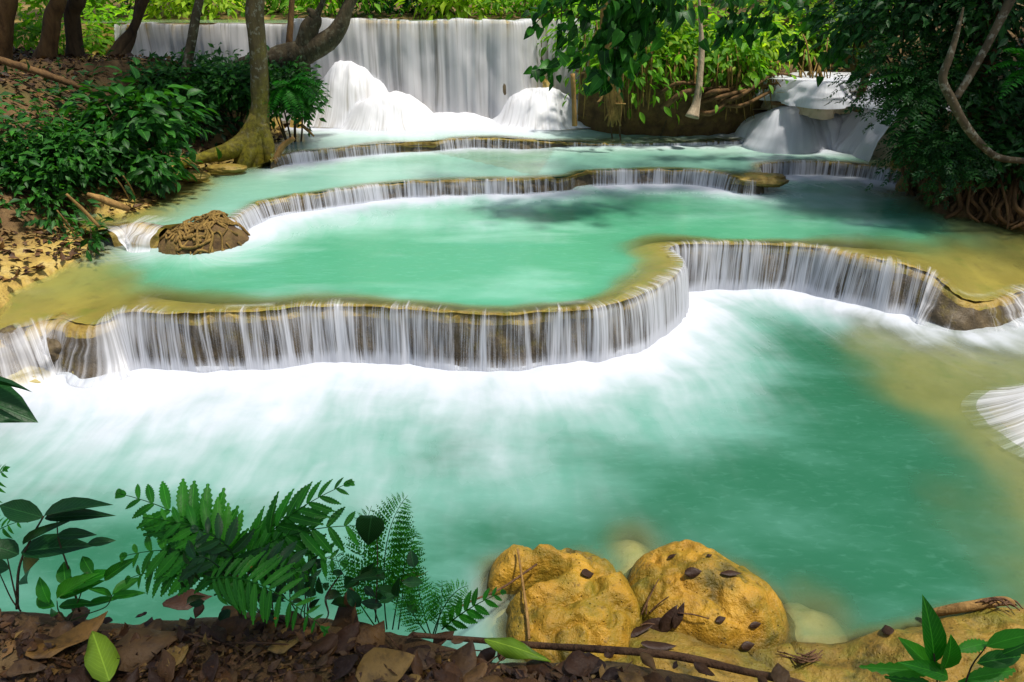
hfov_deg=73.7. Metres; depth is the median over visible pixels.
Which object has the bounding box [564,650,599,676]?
fallen leaf
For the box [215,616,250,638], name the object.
fallen leaf
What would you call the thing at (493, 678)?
fallen leaf
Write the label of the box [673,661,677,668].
fallen leaf
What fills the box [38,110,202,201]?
shrub
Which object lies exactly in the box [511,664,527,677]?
fallen leaf
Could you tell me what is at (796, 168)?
waterfall
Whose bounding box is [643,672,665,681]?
fallen leaf
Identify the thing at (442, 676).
fallen leaf
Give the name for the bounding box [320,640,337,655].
fallen leaf
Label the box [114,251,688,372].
waterfall
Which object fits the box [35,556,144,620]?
plant
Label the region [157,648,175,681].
fallen leaf
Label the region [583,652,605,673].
fallen leaf
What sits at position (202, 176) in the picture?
rock
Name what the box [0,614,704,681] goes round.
leaf litter
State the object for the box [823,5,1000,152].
shrub
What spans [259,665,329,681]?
stick
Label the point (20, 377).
rock
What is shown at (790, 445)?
pool water
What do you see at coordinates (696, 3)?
bush
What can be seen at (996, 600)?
stick
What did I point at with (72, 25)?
tree
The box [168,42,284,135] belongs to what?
shrub
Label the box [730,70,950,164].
waterfall
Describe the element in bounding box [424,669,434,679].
fallen leaf
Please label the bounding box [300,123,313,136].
stick
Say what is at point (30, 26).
plant
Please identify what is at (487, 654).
fallen leaf
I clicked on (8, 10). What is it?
tree
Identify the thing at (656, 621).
fallen leaf
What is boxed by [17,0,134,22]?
bush
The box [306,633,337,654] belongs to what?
fallen leaf
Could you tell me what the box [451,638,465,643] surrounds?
fallen leaf
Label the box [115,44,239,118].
shrub
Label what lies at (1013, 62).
fern
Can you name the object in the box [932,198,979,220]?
rock
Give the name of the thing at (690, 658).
branch
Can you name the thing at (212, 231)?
rock
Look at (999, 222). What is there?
rock
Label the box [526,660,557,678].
fallen leaf
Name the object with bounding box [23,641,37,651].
fallen leaf
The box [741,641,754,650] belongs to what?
fallen leaf
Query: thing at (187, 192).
pool bed
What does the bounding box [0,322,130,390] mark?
waterfall
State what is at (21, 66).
log
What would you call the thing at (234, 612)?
fallen leaf
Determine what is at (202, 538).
plant
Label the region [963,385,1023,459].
waterfall
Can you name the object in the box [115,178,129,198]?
stick
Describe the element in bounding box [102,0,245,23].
bush
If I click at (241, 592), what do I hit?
fern
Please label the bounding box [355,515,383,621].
plant
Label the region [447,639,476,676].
fallen leaf
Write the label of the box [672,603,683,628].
fallen leaf
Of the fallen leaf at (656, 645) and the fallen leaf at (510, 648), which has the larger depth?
the fallen leaf at (656, 645)
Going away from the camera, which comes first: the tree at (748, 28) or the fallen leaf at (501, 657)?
the fallen leaf at (501, 657)
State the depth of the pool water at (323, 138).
12.41 m
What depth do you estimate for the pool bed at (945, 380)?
6.58 m
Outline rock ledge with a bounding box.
[614,607,1023,681]
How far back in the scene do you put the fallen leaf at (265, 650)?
1.53 m
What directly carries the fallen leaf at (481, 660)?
on the ground
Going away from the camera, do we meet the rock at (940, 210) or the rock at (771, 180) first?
the rock at (940, 210)
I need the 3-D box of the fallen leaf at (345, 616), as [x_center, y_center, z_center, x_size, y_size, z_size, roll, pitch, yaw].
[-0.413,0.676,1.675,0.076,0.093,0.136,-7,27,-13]
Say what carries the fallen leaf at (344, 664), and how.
on the ground
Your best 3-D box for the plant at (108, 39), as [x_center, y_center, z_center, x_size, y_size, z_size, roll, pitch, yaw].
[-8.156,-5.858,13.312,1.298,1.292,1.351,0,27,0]
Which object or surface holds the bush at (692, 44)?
on the ground
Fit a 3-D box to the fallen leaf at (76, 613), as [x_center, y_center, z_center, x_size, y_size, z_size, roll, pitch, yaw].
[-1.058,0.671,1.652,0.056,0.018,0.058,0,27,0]
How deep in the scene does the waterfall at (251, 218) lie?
9.93 m
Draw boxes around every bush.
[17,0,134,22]
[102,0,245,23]
[110,0,228,13]
[214,0,338,16]
[265,0,408,19]
[329,0,469,17]
[383,0,512,19]
[436,0,569,18]
[482,0,656,29]
[537,0,684,87]
[557,14,710,143]
[592,0,707,27]
[592,8,713,77]
[656,0,750,72]
[663,7,800,138]
[677,3,815,137]
[692,0,827,69]
[695,0,725,6]
[736,0,843,14]
[739,0,858,75]
[769,0,863,55]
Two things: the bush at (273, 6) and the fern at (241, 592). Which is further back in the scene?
the bush at (273, 6)
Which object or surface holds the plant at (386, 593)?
on the ground
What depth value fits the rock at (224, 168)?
10.21 m
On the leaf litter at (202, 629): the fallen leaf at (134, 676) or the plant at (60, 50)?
the fallen leaf at (134, 676)
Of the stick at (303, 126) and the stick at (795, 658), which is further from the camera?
the stick at (303, 126)
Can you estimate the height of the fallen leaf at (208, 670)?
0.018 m
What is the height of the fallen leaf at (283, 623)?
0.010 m
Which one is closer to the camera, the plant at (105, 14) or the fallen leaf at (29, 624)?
the fallen leaf at (29, 624)
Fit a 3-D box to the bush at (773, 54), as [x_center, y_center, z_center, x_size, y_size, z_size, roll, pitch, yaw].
[4.159,-5.027,12.738,2.592,3.076,2.379,0,27,0]
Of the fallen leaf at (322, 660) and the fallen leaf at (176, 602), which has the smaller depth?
the fallen leaf at (322, 660)
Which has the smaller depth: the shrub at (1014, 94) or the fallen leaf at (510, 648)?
the fallen leaf at (510, 648)
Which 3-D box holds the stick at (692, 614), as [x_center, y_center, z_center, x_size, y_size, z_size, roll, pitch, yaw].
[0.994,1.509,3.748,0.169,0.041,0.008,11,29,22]
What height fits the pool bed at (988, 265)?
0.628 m
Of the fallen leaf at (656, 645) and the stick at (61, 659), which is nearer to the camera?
the stick at (61, 659)
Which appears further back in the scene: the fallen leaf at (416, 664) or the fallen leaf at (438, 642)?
the fallen leaf at (438, 642)
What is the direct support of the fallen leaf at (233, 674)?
on the leaf litter at (202, 629)
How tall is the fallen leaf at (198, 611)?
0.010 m
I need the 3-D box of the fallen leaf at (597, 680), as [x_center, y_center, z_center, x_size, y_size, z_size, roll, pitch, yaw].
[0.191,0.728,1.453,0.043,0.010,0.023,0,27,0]
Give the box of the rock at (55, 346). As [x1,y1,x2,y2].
[37,334,63,362]
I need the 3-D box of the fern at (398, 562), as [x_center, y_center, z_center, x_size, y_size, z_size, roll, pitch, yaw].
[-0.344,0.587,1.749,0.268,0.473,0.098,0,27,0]
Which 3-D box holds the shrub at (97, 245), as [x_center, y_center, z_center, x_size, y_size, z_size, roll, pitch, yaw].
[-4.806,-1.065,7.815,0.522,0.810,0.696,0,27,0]
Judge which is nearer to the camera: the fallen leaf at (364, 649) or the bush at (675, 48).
the fallen leaf at (364, 649)
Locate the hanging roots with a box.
[577,20,830,120]
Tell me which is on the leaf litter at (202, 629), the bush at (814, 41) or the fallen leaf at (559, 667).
the fallen leaf at (559, 667)
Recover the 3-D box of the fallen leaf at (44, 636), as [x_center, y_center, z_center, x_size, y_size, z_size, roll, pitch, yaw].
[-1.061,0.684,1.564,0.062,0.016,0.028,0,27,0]
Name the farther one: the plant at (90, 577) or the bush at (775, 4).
the bush at (775, 4)
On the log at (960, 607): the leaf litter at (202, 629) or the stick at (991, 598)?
the stick at (991, 598)
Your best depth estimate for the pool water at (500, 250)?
8.40 m
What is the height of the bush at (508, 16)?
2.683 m
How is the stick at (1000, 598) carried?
on the log at (960, 607)
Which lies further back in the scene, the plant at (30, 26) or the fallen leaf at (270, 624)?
the plant at (30, 26)
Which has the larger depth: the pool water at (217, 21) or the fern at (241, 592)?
the pool water at (217, 21)
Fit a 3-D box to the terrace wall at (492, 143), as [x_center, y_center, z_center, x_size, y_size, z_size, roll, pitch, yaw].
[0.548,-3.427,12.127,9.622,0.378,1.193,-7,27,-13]
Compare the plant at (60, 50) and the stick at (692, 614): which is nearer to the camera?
the stick at (692, 614)
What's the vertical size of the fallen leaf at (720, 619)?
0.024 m
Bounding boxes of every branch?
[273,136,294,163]
[412,632,804,681]
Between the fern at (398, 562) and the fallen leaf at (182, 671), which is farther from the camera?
the fern at (398, 562)
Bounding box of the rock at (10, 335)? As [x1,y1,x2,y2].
[0,325,26,351]
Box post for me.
[570,73,576,125]
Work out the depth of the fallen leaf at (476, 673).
1.51 m
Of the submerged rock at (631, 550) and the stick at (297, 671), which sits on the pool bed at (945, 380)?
the submerged rock at (631, 550)
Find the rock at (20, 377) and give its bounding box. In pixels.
[6,365,48,383]
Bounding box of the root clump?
[597,2,625,126]
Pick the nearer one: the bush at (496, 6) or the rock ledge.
the rock ledge
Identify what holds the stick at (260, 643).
on the leaf litter at (202, 629)
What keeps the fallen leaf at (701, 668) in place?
on the ground
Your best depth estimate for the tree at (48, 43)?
10.85 m
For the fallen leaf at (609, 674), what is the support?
on the leaf litter at (202, 629)
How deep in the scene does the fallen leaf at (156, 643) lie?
1.52 m
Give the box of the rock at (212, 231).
[157,210,249,254]
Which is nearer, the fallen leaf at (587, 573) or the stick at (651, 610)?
the stick at (651, 610)
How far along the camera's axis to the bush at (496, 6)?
15.99 m
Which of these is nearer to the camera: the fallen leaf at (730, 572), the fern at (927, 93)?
the fallen leaf at (730, 572)
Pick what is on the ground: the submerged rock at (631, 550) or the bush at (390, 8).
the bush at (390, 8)
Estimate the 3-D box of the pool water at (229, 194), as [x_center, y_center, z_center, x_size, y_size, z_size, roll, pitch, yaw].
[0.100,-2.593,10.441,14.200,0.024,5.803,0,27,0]
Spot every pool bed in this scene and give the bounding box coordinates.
[0,188,1023,328]
[78,158,904,237]
[273,132,732,159]
[480,318,1023,636]
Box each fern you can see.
[0,464,27,538]
[206,550,329,635]
[267,71,324,120]
[326,492,427,629]
[392,569,467,633]
[441,587,505,630]
[849,65,940,159]
[985,48,1023,98]
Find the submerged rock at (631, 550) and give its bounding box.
[493,533,653,623]
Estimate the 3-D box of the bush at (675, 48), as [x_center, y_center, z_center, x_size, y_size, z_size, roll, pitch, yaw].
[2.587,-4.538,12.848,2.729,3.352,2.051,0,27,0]
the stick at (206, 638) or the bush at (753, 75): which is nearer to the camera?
the stick at (206, 638)
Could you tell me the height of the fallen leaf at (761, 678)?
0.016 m
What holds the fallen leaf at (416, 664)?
on the ground
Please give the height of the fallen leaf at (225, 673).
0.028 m
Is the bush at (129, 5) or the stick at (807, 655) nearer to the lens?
the stick at (807, 655)
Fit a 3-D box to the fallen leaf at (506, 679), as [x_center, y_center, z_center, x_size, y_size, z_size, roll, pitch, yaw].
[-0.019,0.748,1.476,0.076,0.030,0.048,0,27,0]
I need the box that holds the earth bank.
[575,59,797,136]
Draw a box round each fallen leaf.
[6,659,46,676]
[17,615,37,641]
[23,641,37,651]
[25,611,107,658]
[35,634,54,639]
[50,620,73,637]
[54,612,63,620]
[55,609,89,626]
[67,666,91,681]
[84,631,119,681]
[103,617,112,623]
[114,628,177,672]
[125,666,139,681]
[135,612,146,617]
[145,618,163,629]
[146,652,160,668]
[148,667,165,681]
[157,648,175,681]
[162,588,211,609]
[166,646,187,670]
[168,644,188,665]
[172,665,187,681]
[175,676,189,681]
[178,630,193,641]
[190,672,198,676]
[193,604,204,617]
[198,665,231,681]
[201,677,228,681]
[202,652,218,681]
[209,625,226,642]
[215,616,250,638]
[221,605,238,616]
[221,665,237,681]
[251,647,268,654]
[264,620,276,633]
[267,637,298,653]
[271,615,285,626]
[282,669,297,681]
[289,611,303,624]
[297,671,315,681]
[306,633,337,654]
[316,654,327,666]
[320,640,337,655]
[330,654,358,681]
[331,588,359,632]
[335,621,359,653]
[344,672,361,681]
[347,622,371,631]
[354,620,384,654]
[355,647,414,681]
[356,644,375,656]
[398,674,411,681]
[405,645,430,660]
[408,648,435,671]
[408,674,420,681]
[411,650,422,677]
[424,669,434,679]
[432,670,459,681]
[433,631,453,644]
[441,662,462,681]
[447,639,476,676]
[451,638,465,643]
[462,662,487,681]
[476,658,491,667]
[477,647,495,662]
[477,675,502,681]
[484,637,550,661]
[497,652,505,660]
[502,677,513,681]
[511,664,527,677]
[516,678,539,681]
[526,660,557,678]
[554,660,588,676]
[560,674,567,681]
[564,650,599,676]
[581,569,593,577]
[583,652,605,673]
[591,678,604,681]
[600,668,620,681]
[604,650,614,657]
[617,671,643,681]
[631,624,653,637]
[640,652,655,670]
[641,640,675,649]
[642,617,661,631]
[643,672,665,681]
[659,604,677,631]
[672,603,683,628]
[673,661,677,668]
[684,567,701,576]
[693,662,714,675]
[716,616,725,622]
[721,570,740,575]
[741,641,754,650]
[750,621,760,628]
[757,674,767,681]
[771,663,789,681]
[881,625,893,634]
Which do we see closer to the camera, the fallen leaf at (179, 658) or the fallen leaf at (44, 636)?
the fallen leaf at (179, 658)
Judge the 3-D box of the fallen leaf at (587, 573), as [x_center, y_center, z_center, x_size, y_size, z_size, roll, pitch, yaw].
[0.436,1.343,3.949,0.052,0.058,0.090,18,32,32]
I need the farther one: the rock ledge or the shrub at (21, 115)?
the shrub at (21, 115)
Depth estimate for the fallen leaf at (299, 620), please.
1.66 m
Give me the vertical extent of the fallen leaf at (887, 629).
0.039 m
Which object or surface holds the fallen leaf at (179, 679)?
on the leaf litter at (202, 629)
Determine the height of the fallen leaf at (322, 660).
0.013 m
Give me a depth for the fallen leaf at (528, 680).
1.45 m
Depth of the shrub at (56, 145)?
8.16 m
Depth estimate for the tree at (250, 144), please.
10.50 m
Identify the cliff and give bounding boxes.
[120,19,555,126]
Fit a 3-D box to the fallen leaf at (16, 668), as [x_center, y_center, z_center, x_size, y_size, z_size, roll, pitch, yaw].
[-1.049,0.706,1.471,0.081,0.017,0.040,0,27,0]
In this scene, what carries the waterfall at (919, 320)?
on the terrace wall at (83, 354)
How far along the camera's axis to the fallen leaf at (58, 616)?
1.68 m
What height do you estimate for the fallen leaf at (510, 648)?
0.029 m
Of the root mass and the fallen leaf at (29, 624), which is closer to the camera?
the fallen leaf at (29, 624)
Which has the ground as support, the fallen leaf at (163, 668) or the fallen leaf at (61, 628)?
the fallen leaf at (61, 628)
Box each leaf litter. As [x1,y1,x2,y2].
[0,46,301,280]
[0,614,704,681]
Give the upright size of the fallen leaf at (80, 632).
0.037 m
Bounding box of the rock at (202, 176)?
[179,170,210,181]
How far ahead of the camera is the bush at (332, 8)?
15.64 m
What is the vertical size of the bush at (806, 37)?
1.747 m
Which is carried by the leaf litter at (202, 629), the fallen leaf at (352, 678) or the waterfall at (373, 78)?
the fallen leaf at (352, 678)
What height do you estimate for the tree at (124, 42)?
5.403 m
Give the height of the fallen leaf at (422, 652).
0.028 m
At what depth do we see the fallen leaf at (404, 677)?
1.46 m
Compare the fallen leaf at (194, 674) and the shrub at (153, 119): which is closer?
the fallen leaf at (194, 674)
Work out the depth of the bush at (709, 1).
14.84 m
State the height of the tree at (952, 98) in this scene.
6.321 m
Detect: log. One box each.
[0,56,109,95]
[87,192,129,211]
[933,596,1015,616]
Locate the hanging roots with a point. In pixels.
(725, 98)
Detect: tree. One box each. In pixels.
[0,0,17,59]
[31,0,66,58]
[63,0,86,56]
[105,0,149,57]
[160,2,181,16]
[173,0,274,168]
[174,0,203,114]
[227,0,357,71]
[286,0,294,42]
[521,0,999,157]
[685,0,704,118]
[699,0,906,111]
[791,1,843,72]
[938,0,1023,163]
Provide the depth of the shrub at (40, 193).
8.04 m
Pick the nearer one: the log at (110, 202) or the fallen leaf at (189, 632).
the fallen leaf at (189, 632)
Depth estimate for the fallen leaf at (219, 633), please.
1.57 m
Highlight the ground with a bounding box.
[0,0,1023,681]
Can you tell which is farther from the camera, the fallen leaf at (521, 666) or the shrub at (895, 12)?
the shrub at (895, 12)
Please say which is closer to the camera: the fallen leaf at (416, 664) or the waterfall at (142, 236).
the fallen leaf at (416, 664)
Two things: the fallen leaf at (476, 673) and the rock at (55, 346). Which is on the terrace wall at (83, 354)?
the rock at (55, 346)
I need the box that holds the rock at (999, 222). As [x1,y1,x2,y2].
[979,201,1019,227]
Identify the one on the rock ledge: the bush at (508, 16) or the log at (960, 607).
the log at (960, 607)
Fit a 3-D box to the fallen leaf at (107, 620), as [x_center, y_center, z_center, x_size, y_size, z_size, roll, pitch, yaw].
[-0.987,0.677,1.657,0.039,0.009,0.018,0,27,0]
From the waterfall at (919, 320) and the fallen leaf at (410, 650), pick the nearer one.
the fallen leaf at (410, 650)
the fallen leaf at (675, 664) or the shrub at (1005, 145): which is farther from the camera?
the shrub at (1005, 145)
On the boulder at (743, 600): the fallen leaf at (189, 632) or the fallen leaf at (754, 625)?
the fallen leaf at (754, 625)
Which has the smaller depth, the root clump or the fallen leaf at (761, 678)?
the fallen leaf at (761, 678)
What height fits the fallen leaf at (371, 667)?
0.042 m
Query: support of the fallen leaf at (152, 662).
on the leaf litter at (202, 629)
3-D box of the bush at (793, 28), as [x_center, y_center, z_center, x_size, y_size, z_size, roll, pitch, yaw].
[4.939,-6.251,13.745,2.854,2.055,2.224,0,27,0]
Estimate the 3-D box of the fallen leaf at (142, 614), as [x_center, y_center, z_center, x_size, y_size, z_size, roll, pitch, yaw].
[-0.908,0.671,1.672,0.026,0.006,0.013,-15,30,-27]
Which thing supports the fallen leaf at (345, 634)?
on the ground
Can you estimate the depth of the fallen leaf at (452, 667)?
1.51 m
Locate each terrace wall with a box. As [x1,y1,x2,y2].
[0,240,1023,378]
[230,160,901,228]
[256,137,738,168]
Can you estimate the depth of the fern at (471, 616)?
1.73 m
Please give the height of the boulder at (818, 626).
0.500 m
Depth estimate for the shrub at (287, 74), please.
11.04 m
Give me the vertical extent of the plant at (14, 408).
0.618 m
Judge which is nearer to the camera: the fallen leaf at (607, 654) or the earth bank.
the fallen leaf at (607, 654)
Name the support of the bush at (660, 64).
on the ground
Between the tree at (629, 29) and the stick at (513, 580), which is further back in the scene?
the tree at (629, 29)
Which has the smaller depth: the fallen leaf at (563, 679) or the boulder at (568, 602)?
the fallen leaf at (563, 679)
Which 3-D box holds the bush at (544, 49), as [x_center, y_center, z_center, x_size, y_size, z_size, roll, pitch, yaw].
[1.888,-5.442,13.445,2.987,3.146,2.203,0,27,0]
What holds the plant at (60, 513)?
on the ground
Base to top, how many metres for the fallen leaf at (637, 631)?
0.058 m
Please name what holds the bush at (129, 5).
on the ground
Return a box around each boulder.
[478,544,642,662]
[623,539,796,655]
[782,602,859,643]
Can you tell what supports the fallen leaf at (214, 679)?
on the leaf litter at (202, 629)
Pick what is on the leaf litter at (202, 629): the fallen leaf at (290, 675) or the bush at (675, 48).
the fallen leaf at (290, 675)
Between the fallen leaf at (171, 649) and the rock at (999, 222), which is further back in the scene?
the rock at (999, 222)
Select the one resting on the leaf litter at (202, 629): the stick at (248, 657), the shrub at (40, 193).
the stick at (248, 657)
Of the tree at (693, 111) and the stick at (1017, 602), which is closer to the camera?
the stick at (1017, 602)
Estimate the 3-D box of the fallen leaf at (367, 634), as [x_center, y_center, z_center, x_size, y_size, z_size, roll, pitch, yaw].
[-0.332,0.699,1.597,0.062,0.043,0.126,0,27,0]
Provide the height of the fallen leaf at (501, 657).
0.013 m
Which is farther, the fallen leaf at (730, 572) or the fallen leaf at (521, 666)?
the fallen leaf at (730, 572)
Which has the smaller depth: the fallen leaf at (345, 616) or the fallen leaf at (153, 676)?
the fallen leaf at (153, 676)
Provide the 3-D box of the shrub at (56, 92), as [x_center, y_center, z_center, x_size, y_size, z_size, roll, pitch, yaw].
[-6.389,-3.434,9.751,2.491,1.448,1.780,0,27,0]
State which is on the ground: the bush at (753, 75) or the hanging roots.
the bush at (753, 75)
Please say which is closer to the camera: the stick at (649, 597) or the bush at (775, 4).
the stick at (649, 597)
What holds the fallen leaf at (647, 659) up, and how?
on the ground
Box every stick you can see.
[51,657,72,662]
[56,210,75,236]
[65,193,100,227]
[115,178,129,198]
[123,176,134,194]
[187,633,225,644]
[221,642,245,653]
[229,642,300,645]
[236,649,262,667]
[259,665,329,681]
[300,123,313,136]
[434,649,481,652]
[454,563,536,610]
[517,548,530,639]
[641,578,658,614]
[648,596,668,613]
[677,612,708,618]
[777,650,822,659]
[779,654,819,661]
[784,652,822,662]
[797,653,817,656]
[975,597,1004,602]
[980,599,1011,609]
[984,597,1010,602]
[994,603,1019,610]
[998,600,1022,608]
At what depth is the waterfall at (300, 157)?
11.53 m
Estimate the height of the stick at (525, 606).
0.172 m
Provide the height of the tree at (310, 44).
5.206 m
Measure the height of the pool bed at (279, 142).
0.516 m
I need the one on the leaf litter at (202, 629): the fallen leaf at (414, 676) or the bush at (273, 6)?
the fallen leaf at (414, 676)
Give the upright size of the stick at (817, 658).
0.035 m
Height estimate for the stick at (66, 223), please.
0.356 m
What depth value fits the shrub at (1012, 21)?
8.39 m
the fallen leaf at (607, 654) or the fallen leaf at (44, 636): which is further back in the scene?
the fallen leaf at (607, 654)
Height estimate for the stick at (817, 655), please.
0.044 m
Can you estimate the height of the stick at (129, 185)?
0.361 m
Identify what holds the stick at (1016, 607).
on the rock ledge
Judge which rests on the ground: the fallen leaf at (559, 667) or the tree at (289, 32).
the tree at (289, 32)
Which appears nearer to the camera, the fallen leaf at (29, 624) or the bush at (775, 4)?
the fallen leaf at (29, 624)
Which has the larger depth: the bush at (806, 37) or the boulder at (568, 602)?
the bush at (806, 37)
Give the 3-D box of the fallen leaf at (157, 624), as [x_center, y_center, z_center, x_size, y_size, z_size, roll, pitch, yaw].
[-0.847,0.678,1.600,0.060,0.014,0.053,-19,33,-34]
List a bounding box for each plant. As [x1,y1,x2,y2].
[0,376,37,422]
[0,497,115,611]
[13,0,64,52]
[22,17,110,56]
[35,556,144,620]
[63,5,121,56]
[81,1,132,26]
[115,477,358,618]
[186,550,421,627]
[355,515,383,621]
[859,594,1023,681]
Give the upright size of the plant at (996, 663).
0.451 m
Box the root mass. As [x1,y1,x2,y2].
[898,145,1023,229]
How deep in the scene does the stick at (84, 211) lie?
7.42 m
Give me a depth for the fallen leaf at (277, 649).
1.53 m
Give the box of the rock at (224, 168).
[206,163,246,173]
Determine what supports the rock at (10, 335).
on the pool bed at (988, 265)
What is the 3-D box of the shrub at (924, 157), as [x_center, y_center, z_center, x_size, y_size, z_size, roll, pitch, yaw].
[5.652,-2.563,8.999,1.586,1.357,2.155,12,29,22]
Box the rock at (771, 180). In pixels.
[730,171,788,187]
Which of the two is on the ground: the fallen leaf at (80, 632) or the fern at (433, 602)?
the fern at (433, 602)
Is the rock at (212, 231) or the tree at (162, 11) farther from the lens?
the tree at (162, 11)
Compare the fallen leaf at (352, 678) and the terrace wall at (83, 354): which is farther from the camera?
the terrace wall at (83, 354)
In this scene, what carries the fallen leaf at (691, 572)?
on the boulder at (743, 600)
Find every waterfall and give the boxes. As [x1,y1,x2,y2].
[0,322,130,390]
[89,222,179,252]
[114,17,594,131]
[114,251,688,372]
[229,169,760,230]
[279,139,742,168]
[671,241,929,317]
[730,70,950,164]
[763,160,896,189]
[915,276,1023,330]
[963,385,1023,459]
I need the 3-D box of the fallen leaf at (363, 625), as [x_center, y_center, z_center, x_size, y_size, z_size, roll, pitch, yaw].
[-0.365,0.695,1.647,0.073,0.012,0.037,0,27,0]
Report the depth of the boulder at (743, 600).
3.85 m
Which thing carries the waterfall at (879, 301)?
on the terrace wall at (83, 354)
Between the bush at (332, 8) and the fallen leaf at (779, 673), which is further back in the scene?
the bush at (332, 8)
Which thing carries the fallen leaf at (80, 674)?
on the leaf litter at (202, 629)
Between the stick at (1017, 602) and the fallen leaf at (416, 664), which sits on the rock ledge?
the stick at (1017, 602)
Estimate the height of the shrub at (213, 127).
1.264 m
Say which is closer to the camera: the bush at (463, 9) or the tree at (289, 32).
the tree at (289, 32)
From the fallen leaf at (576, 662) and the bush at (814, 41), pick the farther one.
the bush at (814, 41)
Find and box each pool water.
[0,289,1023,662]
[72,138,897,224]
[83,19,539,23]
[101,169,978,306]
[277,123,741,150]
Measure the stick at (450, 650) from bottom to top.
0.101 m
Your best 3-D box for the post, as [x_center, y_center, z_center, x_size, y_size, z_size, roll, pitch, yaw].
[1.064,-4.142,11.736,0.152,0.856,0.095,0,27,0]
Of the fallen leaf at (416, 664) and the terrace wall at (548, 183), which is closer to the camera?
the fallen leaf at (416, 664)
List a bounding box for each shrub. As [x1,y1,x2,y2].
[0,60,113,191]
[0,104,140,212]
[0,129,111,243]
[1,45,143,126]
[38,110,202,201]
[59,57,221,185]
[59,216,113,261]
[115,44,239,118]
[164,82,243,154]
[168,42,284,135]
[234,45,331,151]
[793,0,998,133]
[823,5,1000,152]
[861,5,1023,155]
[862,0,1023,79]
[865,93,1021,209]
[928,92,1023,199]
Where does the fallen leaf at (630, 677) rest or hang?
on the leaf litter at (202, 629)
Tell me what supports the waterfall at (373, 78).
on the cliff
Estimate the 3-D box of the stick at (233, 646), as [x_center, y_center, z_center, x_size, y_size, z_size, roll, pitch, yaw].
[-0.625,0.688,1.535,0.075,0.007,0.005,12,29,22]
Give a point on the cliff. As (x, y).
(370, 22)
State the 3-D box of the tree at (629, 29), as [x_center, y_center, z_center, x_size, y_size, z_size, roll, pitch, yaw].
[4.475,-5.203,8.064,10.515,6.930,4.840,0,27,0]
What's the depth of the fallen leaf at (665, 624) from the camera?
3.80 m
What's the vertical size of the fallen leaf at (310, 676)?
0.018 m
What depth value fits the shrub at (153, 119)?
8.88 m

